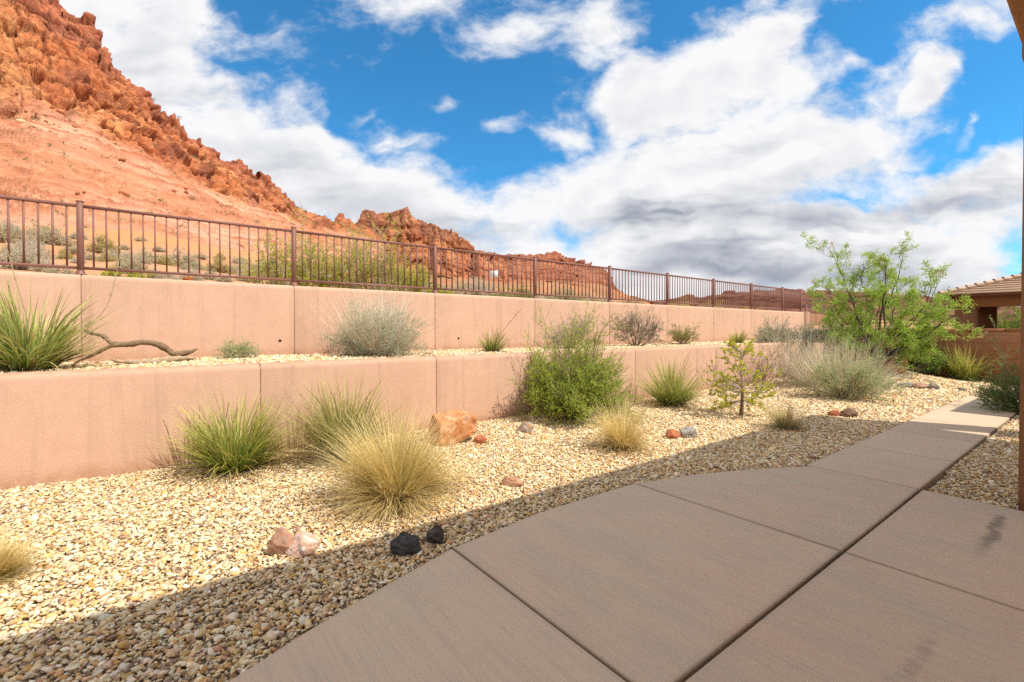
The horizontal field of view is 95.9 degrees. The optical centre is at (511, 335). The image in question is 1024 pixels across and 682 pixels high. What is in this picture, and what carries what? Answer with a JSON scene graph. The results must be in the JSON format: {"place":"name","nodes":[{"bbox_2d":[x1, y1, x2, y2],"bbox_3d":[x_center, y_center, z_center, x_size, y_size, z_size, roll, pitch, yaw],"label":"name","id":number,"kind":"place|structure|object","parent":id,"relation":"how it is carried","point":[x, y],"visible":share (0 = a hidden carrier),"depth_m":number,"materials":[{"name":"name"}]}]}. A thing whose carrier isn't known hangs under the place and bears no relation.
{"place":"outdoors","nodes":[
{"label":"outdoors","id":0,"kind":"place"},
{"bbox_2d":[0,0,386,280],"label":"mountain","id":1,"kind":"structure","parent":0,"point":[48,72],"depth_m":146.05,"materials":[{"name":"red stone"}]},
{"bbox_2d":[0,51,374,272],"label":"scree","id":2,"kind":"structure","parent":1,"relation":"on","point":[124,192],"depth_m":131.67,"materials":[{"name":"stone"}]},
{"bbox_2d":[0,11,381,263],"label":"scrub","id":3,"kind":"object","parent":1,"relation":"on","point":[57,211],"visible":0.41,"depth_m":119.90,"materials":[{"name":"green plant"}]},
{"bbox_2d":[0,339,798,372],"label":"gravel","id":4,"kind":"structure","parent":0,"point":[261,358],"depth_m":6.37,"materials":[{"name":"gravel"}]},
{"bbox_2d":[0,225,954,331],"bbox_3d":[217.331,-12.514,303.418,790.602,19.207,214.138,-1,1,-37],"label":"sand slope","id":5,"kind":"structure","parent":0,"point":[149,244],"depth_m":45.94,"materials":[{"name":"sand"}]},
{"bbox_2d":[0,218,43,242],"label":"sagebrush","id":6,"kind":"object","parent":5,"relation":"on","point":[14,231],"visible":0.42,"depth_m":28.21,"materials":[{"name":"grey plant"}]},
{"bbox_2d":[0,242,59,271],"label":"sagebrush","id":7,"kind":"object","parent":5,"relation":"on","point":[16,257],"visible":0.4,"depth_m":7.93,"materials":[{"name":"grey plant"}]},
{"bbox_2d":[10,234,50,249],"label":"sagebrush","id":8,"kind":"object","parent":5,"relation":"on","point":[18,243],"visible":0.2,"depth_m":19.09,"materials":[{"name":"grey plant"}]},
{"bbox_2d":[13,223,58,241],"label":"sagebrush","id":9,"kind":"object","parent":5,"relation":"on","point":[28,231],"visible":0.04,"depth_m":26.77,"materials":[{"name":"grey plant"}]},
{"bbox_2d":[20,240,58,259],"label":"sagebrush","id":10,"kind":"object","parent":5,"relation":"on","point":[34,245],"visible":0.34,"depth_m":12.36,"materials":[{"name":"grey plant"}]},
{"bbox_2d":[28,259,56,271],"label":"sagebrush","id":11,"kind":"object","parent":5,"relation":"on","point":[36,269],"visible":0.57,"depth_m":7.68,"materials":[{"name":"grey plant"}]},
{"bbox_2d":[19,220,84,246],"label":"sagebrush","id":12,"kind":"object","parent":5,"relation":"on","point":[46,236],"visible":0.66,"depth_m":25.77,"materials":[{"name":"green plant"}]},
{"bbox_2d":[41,263,75,273],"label":"sagebrush","id":13,"kind":"object","parent":5,"relation":"on","point":[54,270],"visible":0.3,"depth_m":6.62,"materials":[{"name":"grey plant"}]},
{"bbox_2d":[54,247,76,259],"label":"sagebrush","id":14,"kind":"object","parent":5,"relation":"on","point":[62,254],"visible":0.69,"depth_m":15.87,"materials":[{"name":"green plant"}]},
{"bbox_2d":[56,243,89,254],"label":"sagebrush","id":15,"kind":"object","parent":5,"relation":"on","point":[73,249],"visible":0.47,"depth_m":24.27,"materials":[{"name":"green plant"}]},
{"bbox_2d":[68,230,90,239],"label":"sagebrush","id":16,"kind":"object","parent":5,"relation":"on","point":[71,236],"visible":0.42,"depth_m":36.61,"materials":[{"name":"green plant"}]},
{"bbox_2d":[84,250,97,259],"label":"sagebrush","id":17,"kind":"object","parent":5,"relation":"on","point":[88,257],"visible":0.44,"depth_m":18.34,"materials":[{"name":"grey plant"}]},
{"bbox_2d":[90,251,117,261],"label":"sagebrush","id":18,"kind":"object","parent":5,"relation":"on","point":[100,258],"visible":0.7,"depth_m":13.55,"materials":[{"name":"green plant"}]},
{"bbox_2d":[84,231,123,253],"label":"sagebrush","id":19,"kind":"object","parent":5,"relation":"on","point":[100,246],"visible":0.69,"depth_m":26.10,"materials":[{"name":"green plant"}]},
{"bbox_2d":[98,248,122,259],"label":"sagebrush","id":20,"kind":"object","parent":5,"relation":"on","point":[112,254],"visible":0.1,"depth_m":22.08,"materials":[{"name":"grey plant"}]},
{"bbox_2d":[84,265,156,277],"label":"creosote bush","id":21,"kind":"object","parent":5,"relation":"on","point":[110,273],"visible":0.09,"depth_m":6.47,"materials":[{"name":"green plant"}]},
{"bbox_2d":[117,250,140,261],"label":"sagebrush","id":22,"kind":"object","parent":5,"relation":"on","point":[125,254],"visible":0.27,"depth_m":19.49,"materials":[{"name":"grey plant"}]},
{"bbox_2d":[108,252,150,274],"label":"sagebrush","id":23,"kind":"object","parent":5,"relation":"on","point":[124,264],"visible":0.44,"depth_m":10.30,"materials":[{"name":"grey plant"}]},
{"bbox_2d":[132,253,153,264],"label":"sagebrush","id":24,"kind":"object","parent":5,"relation":"on","point":[146,260],"visible":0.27,"depth_m":14.30,"materials":[{"name":"grey plant"}]},
{"bbox_2d":[136,246,169,262],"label":"sagebrush","id":25,"kind":"object","parent":5,"relation":"on","point":[149,255],"visible":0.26,"depth_m":23.36,"materials":[{"name":"grey plant"}]},
{"bbox_2d":[147,267,166,278],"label":"sagebrush","id":26,"kind":"object","parent":5,"relation":"on","point":[159,276],"visible":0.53,"depth_m":8.29,"materials":[{"name":"grey plant"}]},
{"bbox_2d":[152,254,181,266],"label":"sagebrush","id":27,"kind":"object","parent":5,"relation":"on","point":[161,261],"visible":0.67,"depth_m":17.20,"materials":[{"name":"green plant"}]},
{"bbox_2d":[160,246,197,265],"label":"sagebrush","id":28,"kind":"object","parent":5,"relation":"on","point":[182,260],"visible":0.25,"depth_m":23.62,"materials":[{"name":"grey plant"}]},
{"bbox_2d":[177,266,205,280],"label":"sagebrush","id":29,"kind":"object","parent":5,"relation":"on","point":[198,278],"visible":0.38,"depth_m":8.20,"materials":[{"name":"grey plant"}]},
{"bbox_2d":[184,258,204,269],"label":"sagebrush","id":30,"kind":"object","parent":5,"relation":"on","point":[193,265],"visible":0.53,"depth_m":23.37,"materials":[{"name":"grey plant"}]},
{"bbox_2d":[191,252,208,259],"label":"sagebrush","id":31,"kind":"object","parent":5,"relation":"on","point":[203,256],"visible":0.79,"depth_m":34.50,"materials":[{"name":"green plant"}]},
{"bbox_2d":[202,267,217,280],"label":"sagebrush","id":32,"kind":"object","parent":5,"relation":"on","point":[211,278],"visible":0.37,"depth_m":10.89,"materials":[{"name":"grey plant"}]},
{"bbox_2d":[200,251,238,274],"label":"sagebrush","id":33,"kind":"object","parent":5,"relation":"on","point":[224,268],"visible":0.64,"depth_m":16.43,"materials":[{"name":"green plant"}]},
{"bbox_2d":[213,273,233,282],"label":"sagebrush","id":34,"kind":"object","parent":5,"relation":"on","point":[220,279],"visible":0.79,"depth_m":9.78,"materials":[{"name":"grey plant"}]},
{"bbox_2d":[231,256,247,262],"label":"sagebrush","id":35,"kind":"object","parent":5,"relation":"on","point":[235,260],"visible":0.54,"depth_m":36.39,"materials":[{"name":"grey plant"}]},
{"bbox_2d":[231,266,266,282],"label":"sagebrush","id":36,"kind":"object","parent":5,"relation":"on","point":[242,274],"visible":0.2,"depth_m":12.53,"materials":[{"name":"green plant"}]},
{"bbox_2d":[221,221,325,285],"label":"creosote bush","id":37,"kind":"object","parent":5,"relation":"on","point":[272,268],"visible":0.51,"depth_m":8.41,"materials":[{"name":"green plant"}]},
{"bbox_2d":[271,201,362,287],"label":"creosote bush","id":38,"kind":"object","parent":5,"relation":"on","point":[314,264],"visible":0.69,"depth_m":8.56,"materials":[{"name":"green plant"}]},
{"bbox_2d":[304,212,416,290],"bbox_3d":[-2.813,-1.647,8.927,1.919,1.833,1.845,-1,1,-37],"label":"creosote bush","id":39,"kind":"object","parent":5,"relation":"on","point":[374,266],"visible":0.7,"depth_m":8.90,"materials":[{"name":"green plant"}]},
{"bbox_2d":[0,271,803,362],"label":"retaining wall","id":40,"kind":"structure","parent":5,"relation":"on","point":[205,318],"depth_m":7.23,"materials":[{"name":"paint"}]},
{"bbox_2d":[0,195,801,311],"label":"metal fence","id":41,"kind":"object","parent":40,"relation":"on","point":[79,205],"visible":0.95,"depth_m":8.18,"materials":[{"name":"metal"}]},
{"bbox_2d":[375,254,439,291],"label":"creosote bush","id":42,"kind":"object","parent":5,"relation":"on","point":[413,282],"visible":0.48,"depth_m":9.39,"materials":[{"name":"green plant"}]},
{"bbox_2d":[423,285,456,293],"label":"creosote bush","id":43,"kind":"object","parent":5,"relation":"on","point":[441,291],"visible":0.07,"depth_m":9.76,"materials":[{"name":"green plant"}]},
{"bbox_2d":[443,284,463,294],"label":"sagebrush","id":44,"kind":"object","parent":5,"relation":"on","point":[454,286],"visible":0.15,"depth_m":17.35,"materials":[{"name":"green plant"}]},
{"bbox_2d":[454,279,467,294],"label":"sagebrush","id":45,"kind":"object","parent":5,"relation":"on","point":[465,285],"visible":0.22,"depth_m":24.51,"materials":[{"name":"grey plant"}]},
{"bbox_2d":[463,275,500,295],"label":"sagebrush","id":46,"kind":"object","parent":5,"relation":"on","point":[476,288],"visible":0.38,"depth_m":14.09,"materials":[{"name":"grey plant"}]},
{"bbox_2d":[490,271,497,290],"bbox_3d":[-0.450,-1.024,11.601,0.213,1.184,0.030,0,1,13],"label":"sign","id":47,"kind":"object","parent":5,"relation":"on","point":[495,274],"visible":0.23,"depth_m":11.59,"materials":[{"name":"paint"}]},
{"bbox_2d":[488,287,512,296],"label":"sagebrush","id":48,"kind":"object","parent":5,"relation":"on","point":[501,294],"visible":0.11,"depth_m":11.26,"materials":[{"name":"green plant"}]},
{"bbox_2d":[507,282,538,297],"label":"sagebrush","id":49,"kind":"object","parent":5,"relation":"on","point":[523,296],"visible":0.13,"depth_m":12.34,"materials":[{"name":"green plant"}]},
{"bbox_2d":[537,281,587,300],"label":"sagebrush","id":50,"kind":"object","parent":5,"relation":"on","point":[565,298],"visible":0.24,"depth_m":13.67,"materials":[{"name":"green plant"}]},
{"bbox_2d":[579,292,601,301],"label":"sagebrush","id":51,"kind":"object","parent":5,"relation":"on","point":[591,299],"visible":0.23,"depth_m":16.45,"materials":[{"name":"green plant"}]},
{"bbox_2d":[804,312,809,331],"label":"wall pillar","id":52,"kind":"structure","parent":5,"relation":"on","point":[807,317],"depth_m":19.09,"materials":[{"name":"paint"}]},
{"bbox_2d":[997,306,1020,328],"bbox_3d":[29.305,-0.404,27.013,4.437,3.139,4.224,0,1,9],"label":"leafy tree","id":53,"kind":"object","parent":5,"relation":"on","point":[1008,324],"visible":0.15,"depth_m":26.78,"materials":[{"name":"green plant"}]},
{"bbox_2d":[355,206,653,303],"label":"cliff","id":54,"kind":"structure","parent":0,"point":[417,231],"depth_m":367.89,"materials":[{"name":"stone"}]},
{"bbox_2d":[0,376,1018,681],"bbox_3d":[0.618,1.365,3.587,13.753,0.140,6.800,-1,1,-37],"label":"gravel","id":55,"kind":"structure","parent":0,"point":[728,429],"depth_m":3.36,"materials":[{"name":"gravel"}]},
{"bbox_2d":[0,521,58,587],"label":"grass clump","id":56,"kind":"object","parent":55,"relation":"on","point":[10,562],"visible":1,"depth_m":2.64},
{"bbox_2d":[123,377,326,496],"bbox_3d":[-2.791,0.877,4.580,1.756,0.933,1.710,0,1,25],"label":"red yucca","id":57,"kind":"object","parent":55,"relation":"on","point":[230,452],"visible":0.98,"depth_m":4.45,"materials":[{"name":"plant"}]},
{"bbox_2d":[267,527,294,557],"bbox_3d":[-1.450,1.313,2.913,0.171,0.206,0.098,0,1,-7],"label":"rock","id":58,"kind":"object","parent":55,"relation":"on","point":[281,540],"visible":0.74,"depth_m":2.88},
{"bbox_2d":[285,531,319,558],"bbox_3d":[-1.326,1.333,2.930,0.203,0.162,0.162,0,1,12],"label":"rock","id":59,"kind":"object","parent":55,"relation":"on","point":[304,544],"visible":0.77,"depth_m":2.87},
{"bbox_2d":[256,367,437,474],"bbox_3d":[-1.776,0.828,5.016,2.102,1.019,2.044,-1,1,-37],"label":"red yucca","id":60,"kind":"object","parent":55,"relation":"on","point":[327,410],"visible":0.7,"depth_m":4.88,"materials":[{"name":"plant"}]},
{"bbox_2d":[281,389,498,534],"bbox_3d":[-0.984,0.900,3.843,1.868,0.936,1.834,-1,1,-37],"label":"grass clump","id":61,"kind":"object","parent":55,"relation":"on","point":[404,476],"visible":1,"depth_m":3.71,"materials":[{"name":"plant"}]},
{"bbox_2d":[390,531,420,557],"bbox_3d":[-0.677,1.348,2.950,0.196,0.171,0.156,0,1,-7],"label":"rock","id":62,"kind":"object","parent":55,"relation":"on","point":[403,543],"visible":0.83,"depth_m":2.90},
{"bbox_2d":[426,524,443,544],"bbox_3d":[-0.512,1.344,3.081,0.109,0.163,0.119,-1,1,-37],"label":"rock","id":63,"kind":"object","parent":55,"relation":"on","point":[435,534],"visible":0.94,"depth_m":3.06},
{"bbox_2d":[424,409,477,446],"bbox_3d":[-0.776,1.171,5.811,0.625,0.493,0.498,-1,1,-37],"label":"boulder","id":64,"kind":"object","parent":55,"relation":"on","point":[465,418],"visible":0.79,"depth_m":5.64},
{"bbox_2d":[473,435,486,444],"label":"rock","id":65,"kind":"object","parent":55,"relation":"on","point":[480,439],"visible":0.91,"depth_m":5.71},
{"bbox_2d":[501,477,522,488],"bbox_3d":[0.000,1.336,4.185,0.197,0.108,0.112,0,1,3],"label":"rock","id":66,"kind":"object","parent":55,"relation":"on","point":[512,481],"visible":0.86,"depth_m":4.14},
{"bbox_2d":[516,422,533,432],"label":"rock","id":67,"kind":"object","parent":55,"relation":"on","point":[524,427],"visible":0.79,"depth_m":6.32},
{"bbox_2d":[506,296,651,426],"bbox_3d":[1.056,0.366,7.264,2.238,1.928,2.207,0,1,11],"label":"creosote bush","id":68,"kind":"object","parent":55,"relation":"on","point":[573,389],"visible":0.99,"depth_m":6.93,"materials":[{"name":"green plant"}]},
{"bbox_2d":[575,390,673,458],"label":"grass clump","id":69,"kind":"object","parent":55,"relation":"on","point":[622,438],"visible":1,"depth_m":5.42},
{"bbox_2d":[625,320,714,409],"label":"red yucca","id":70,"kind":"object","parent":55,"relation":"on","point":[669,391],"visible":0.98,"depth_m":8.37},
{"bbox_2d":[665,429,680,438],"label":"rock","id":71,"kind":"object","parent":55,"relation":"on","point":[674,433],"visible":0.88,"depth_m":5.98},
{"bbox_2d":[679,426,696,438],"bbox_3d":[2.302,1.295,6.055,0.230,0.196,0.169,0,1,-8],"label":"rock","id":72,"kind":"object","parent":55,"relation":"on","point":[688,432],"visible":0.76,"depth_m":5.99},
{"bbox_2d":[684,342,730,395],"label":"dry shrub","id":73,"kind":"object","parent":55,"relation":"on","point":[713,374],"visible":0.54,"depth_m":9.68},
{"bbox_2d":[701,336,783,416],"bbox_3d":[3.671,0.654,7.428,1.241,1.322,1.059,-1,1,-37],"label":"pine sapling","id":74,"kind":"object","parent":55,"relation":"on","point":[740,380],"visible":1,"depth_m":7.42,"materials":[{"name":"wood"}]},
{"bbox_2d":[727,331,797,389],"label":"dry shrub","id":75,"kind":"object","parent":55,"relation":"on","point":[763,378],"visible":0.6,"depth_m":10.57,"materials":[{"name":"green plant"}]},
{"bbox_2d":[756,393,819,432],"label":"grass clump","id":76,"kind":"object","parent":55,"relation":"on","point":[786,424],"visible":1,"depth_m":6.55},
{"bbox_2d":[739,320,889,387],"bbox_3d":[7.118,0.344,11.373,3.309,1.834,3.528,0,1,-10],"label":"rabbitbrush","id":77,"kind":"object","parent":55,"relation":"on","point":[786,364],"visible":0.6,"depth_m":11.17,"materials":[{"name":"grey plant"}]},
{"bbox_2d":[827,410,840,415],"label":"rock","id":78,"kind":"object","parent":55,"relation":"on","point":[834,413],"visible":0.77,"depth_m":7.46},
{"bbox_2d":[840,408,857,416],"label":"rock","id":79,"kind":"object","parent":55,"relation":"on","point":[847,412],"visible":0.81,"depth_m":7.39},
{"bbox_2d":[692,362,1018,429],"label":"gravel","id":80,"kind":"structure","parent":55,"relation":"on","point":[923,402],"depth_m":9.44,"materials":[{"name":"gravel"}]},
{"bbox_2d":[770,330,948,403],"bbox_3d":[6.881,0.485,9.437,3.121,1.614,3.090,-1,1,-37],"label":"rabbitbrush","id":81,"kind":"object","parent":55,"relation":"on","point":[851,381],"visible":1,"depth_m":9.05,"materials":[{"name":"green plant"}]},
{"bbox_2d":[858,351,910,387],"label":"grass clump","id":82,"kind":"object","parent":55,"relation":"on","point":[885,370],"visible":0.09,"depth_m":10.85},
{"bbox_2d":[878,356,907,373],"bbox_3d":[9.957,0.830,12.040,0.649,0.623,0.513,0,1,-1],"label":"boulder","id":83,"kind":"object","parent":55,"relation":"on","point":[899,371],"visible":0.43,"depth_m":11.87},
{"bbox_2d":[800,230,987,370],"bbox_3d":[10.093,-1.054,12.494,3.244,3.945,4.026,-1,1,-37],"label":"desert tree","id":84,"kind":"object","parent":55,"relation":"on","point":[908,338],"visible":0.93,"depth_m":12.10,"materials":[{"name":"green plant"}]},
{"bbox_2d":[912,382,926,387],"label":"rock","id":85,"kind":"object","parent":55,"relation":"on","point":[920,385],"visible":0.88,"depth_m":10.55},
{"bbox_2d":[889,339,950,373],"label":"evergreen shrub","id":86,"kind":"object","parent":55,"relation":"on","point":[933,363],"visible":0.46,"depth_m":12.41,"materials":[{"name":"green plant"}]},
{"bbox_2d":[825,329,1020,383],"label":"block wall","id":87,"kind":"structure","parent":55,"relation":"on","point":[1010,338],"depth_m":12.14,"materials":[{"name":"concrete"}]},
{"bbox_2d":[927,383,939,388],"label":"rock","id":88,"kind":"object","parent":55,"relation":"on","point":[932,385],"visible":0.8,"depth_m":10.46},
{"bbox_2d":[936,341,1000,380],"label":"red yucca","id":89,"kind":"object","parent":55,"relation":"on","point":[959,369],"visible":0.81,"depth_m":12.16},
{"bbox_2d":[962,315,1019,414],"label":"evergreen shrub","id":90,"kind":"object","parent":55,"relation":"on","point":[1005,396],"visible":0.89,"depth_m":7.87,"materials":[{"name":"green plant"}]},
{"bbox_2d":[1007,0,1023,510],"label":"house","id":91,"kind":"structure","parent":55,"relation":"on","point":[1016,7],"depth_m":3.53,"materials":[{"name":"paint"}]},
{"bbox_2d":[59,0,1023,300],"label":"sky","id":92,"kind":"structure","parent":0,"point":[702,139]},
{"bbox_2d":[228,396,1023,681],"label":"path","id":93,"kind":"structure","parent":0,"point":[871,559],"depth_m":2.44,"materials":[{"name":"concrete"}]},
{"bbox_2d":[654,288,1020,322],"bbox_3d":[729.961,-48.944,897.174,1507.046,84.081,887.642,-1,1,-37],"label":"hills","id":94,"kind":"structure","parent":0,"point":[806,301],"depth_m":787.37,"materials":[{"name":"stone"}]},
{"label":"terrace bed","id":95,"kind":"structure","parent":0,"visible":0},
{"bbox_2d":[0,220,144,372],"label":"red yucca","id":96,"kind":"object","parent":95,"relation":"on","point":[26,349],"visible":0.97,"depth_m":4.70,"materials":[{"name":"plant"}]},
{"bbox_2d":[71,321,197,365],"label":"dead branch","id":97,"kind":"object","parent":95,"relation":"on","point":[176,356],"visible":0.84,"depth_m":5.63,"materials":[{"name":"brown wood"}]},
{"bbox_2d":[210,336,264,358],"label":"sage shrub","id":98,"kind":"object","parent":95,"relation":"on","point":[243,349],"visible":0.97,"depth_m":6.32,"materials":[{"name":"green plant"}]},
{"bbox_2d":[307,277,453,357],"bbox_3d":[-2.104,-0.324,7.447,2.683,1.328,2.919,-1,1,-37],"label":"rabbitbrush","id":99,"kind":"object","parent":95,"relation":"on","point":[378,337],"visible":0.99,"depth_m":7.01,"materials":[{"name":"green plant"}]},
{"bbox_2d":[465,308,520,351],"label":"red yucca","id":100,"kind":"object","parent":95,"relation":"on","point":[488,345],"visible":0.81,"depth_m":8.15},
{"bbox_2d":[537,297,598,347],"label":"sage shrub","id":101,"kind":"object","parent":95,"relation":"on","point":[565,330],"visible":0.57,"depth_m":9.76,"materials":[{"name":"green plant"}]},
{"bbox_2d":[600,299,675,345],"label":"sage shrub","id":102,"kind":"object","parent":95,"relation":"on","point":[649,333],"visible":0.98,"depth_m":10.90,"materials":[{"name":"grey plant"}]},
{"bbox_2d":[660,321,702,343],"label":"creosote bush","id":103,"kind":"object","parent":95,"relation":"on","point":[679,336],"visible":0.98,"depth_m":12.35,"materials":[{"name":"green plant"}]},
{"bbox_2d":[725,326,752,342],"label":"red yucca","id":104,"kind":"object","parent":95,"relation":"on","point":[741,338],"visible":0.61,"depth_m":13.10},
{"bbox_2d":[743,309,808,343],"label":"sage shrub","id":105,"kind":"object","parent":95,"relation":"on","point":[767,335],"visible":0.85,"depth_m":13.48,"materials":[{"name":"green plant"}]},
{"bbox_2d":[795,321,830,342],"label":"sage shrub","id":106,"kind":"object","parent":95,"relation":"on","point":[815,334],"visible":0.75,"depth_m":13.95,"materials":[{"name":"green plant"}]},
{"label":"garden wall","id":107,"kind":"structure","parent":0,"visible":0},
{"bbox_2d":[805,305,865,325],"bbox_3d":[15.438,-0.846,21.759,7.774,0.945,0.074,-1,1,-37],"label":"metal fence","id":108,"kind":"object","parent":107,"relation":"on","point":[815,314],"visible":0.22,"depth_m":20.41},
{"label":"ground","id":109,"kind":"structure","parent":0,"visible":0},
{"bbox_2d":[0,341,825,489],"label":"retaining wall","id":110,"kind":"structure","parent":109,"relation":"on","point":[64,425],"depth_m":4.92,"materials":[{"name":"paint"}]},
{"bbox_2d":[937,272,1021,328],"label":"pavilion","id":111,"kind":"structure","parent":109,"relation":"on","point":[989,297],"depth_m":17.43,"materials":[{"name":"tile"}]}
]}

